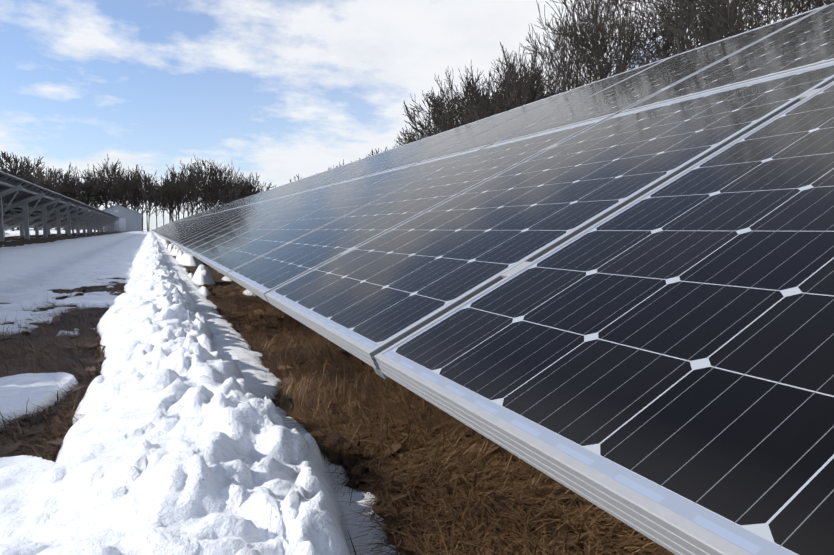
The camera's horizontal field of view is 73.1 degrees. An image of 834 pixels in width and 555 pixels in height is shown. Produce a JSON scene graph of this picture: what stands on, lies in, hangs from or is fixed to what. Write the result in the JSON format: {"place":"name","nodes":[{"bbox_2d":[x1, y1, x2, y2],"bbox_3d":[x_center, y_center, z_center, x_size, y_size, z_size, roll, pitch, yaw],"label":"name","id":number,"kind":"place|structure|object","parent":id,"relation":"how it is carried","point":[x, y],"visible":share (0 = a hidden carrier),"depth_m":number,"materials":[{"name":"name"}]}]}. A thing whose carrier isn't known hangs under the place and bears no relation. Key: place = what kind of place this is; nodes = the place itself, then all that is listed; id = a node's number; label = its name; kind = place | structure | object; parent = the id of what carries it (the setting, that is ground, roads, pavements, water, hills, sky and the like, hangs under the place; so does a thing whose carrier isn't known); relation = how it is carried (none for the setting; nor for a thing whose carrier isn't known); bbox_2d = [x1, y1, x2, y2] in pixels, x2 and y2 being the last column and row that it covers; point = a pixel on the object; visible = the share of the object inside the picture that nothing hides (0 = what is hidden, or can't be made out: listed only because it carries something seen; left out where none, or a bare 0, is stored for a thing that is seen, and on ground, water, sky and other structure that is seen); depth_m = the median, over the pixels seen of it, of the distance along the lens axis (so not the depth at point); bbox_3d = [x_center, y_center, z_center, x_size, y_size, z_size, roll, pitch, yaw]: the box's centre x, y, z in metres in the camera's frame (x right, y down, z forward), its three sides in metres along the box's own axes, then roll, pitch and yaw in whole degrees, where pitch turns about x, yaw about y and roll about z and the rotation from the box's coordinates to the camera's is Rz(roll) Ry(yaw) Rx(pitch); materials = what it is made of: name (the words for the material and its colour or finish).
{"place":"outdoors","nodes":[
{"label":"outdoors","id":0,"kind":"place"},
{"bbox_2d":[0,229,654,554],"bbox_3d":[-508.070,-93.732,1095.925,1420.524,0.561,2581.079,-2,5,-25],"label":"ground","id":1,"kind":"structure","parent":0,"point":[180,438],"depth_m":1.42,"materials":[{"name":"white"}]},
{"bbox_2d":[0,171,119,240],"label":"solar panel row","id":2,"kind":"object","parent":1,"relation":"on","point":[25,205],"visible":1,"depth_m":26.71,"materials":[{"name":"metal"}]},
{"bbox_2d":[89,193,126,208],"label":"conifers","id":3,"kind":"object","parent":1,"relation":"on","point":[93,202],"visible":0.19,"depth_m":131.64,"materials":[{"name":"plant"}]},
{"bbox_2d":[102,204,142,230],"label":"equipment shed","id":4,"kind":"structure","parent":1,"relation":"on","point":[129,220],"depth_m":85.79,"materials":[{"name":"grey metal"}]},
{"bbox_2d":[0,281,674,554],"bbox_3d":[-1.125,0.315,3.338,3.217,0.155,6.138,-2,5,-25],"label":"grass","id":5,"kind":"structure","parent":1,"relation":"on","point":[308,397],"depth_m":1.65,"materials":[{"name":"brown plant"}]},
{"bbox_2d":[0,0,833,231],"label":"trees","id":6,"kind":"object","parent":1,"relation":"on","point":[718,22],"visible":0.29,"depth_m":36.87,"materials":[{"name":"brown plant"}]},
{"bbox_2d":[152,3,833,554],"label":"solar panels","id":7,"kind":"object","parent":1,"relation":"on","point":[612,295],"visible":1,"depth_m":0.95,"materials":[{"name":"glass"}]},
{"bbox_2d":[0,284,671,554],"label":"dry grass","id":8,"kind":"object","parent":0,"point":[394,447],"visible":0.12,"depth_m":1.82,"materials":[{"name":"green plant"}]},
{"bbox_2d":[0,0,825,228],"label":"sky","id":9,"kind":"structure","parent":0,"point":[277,91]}
]}

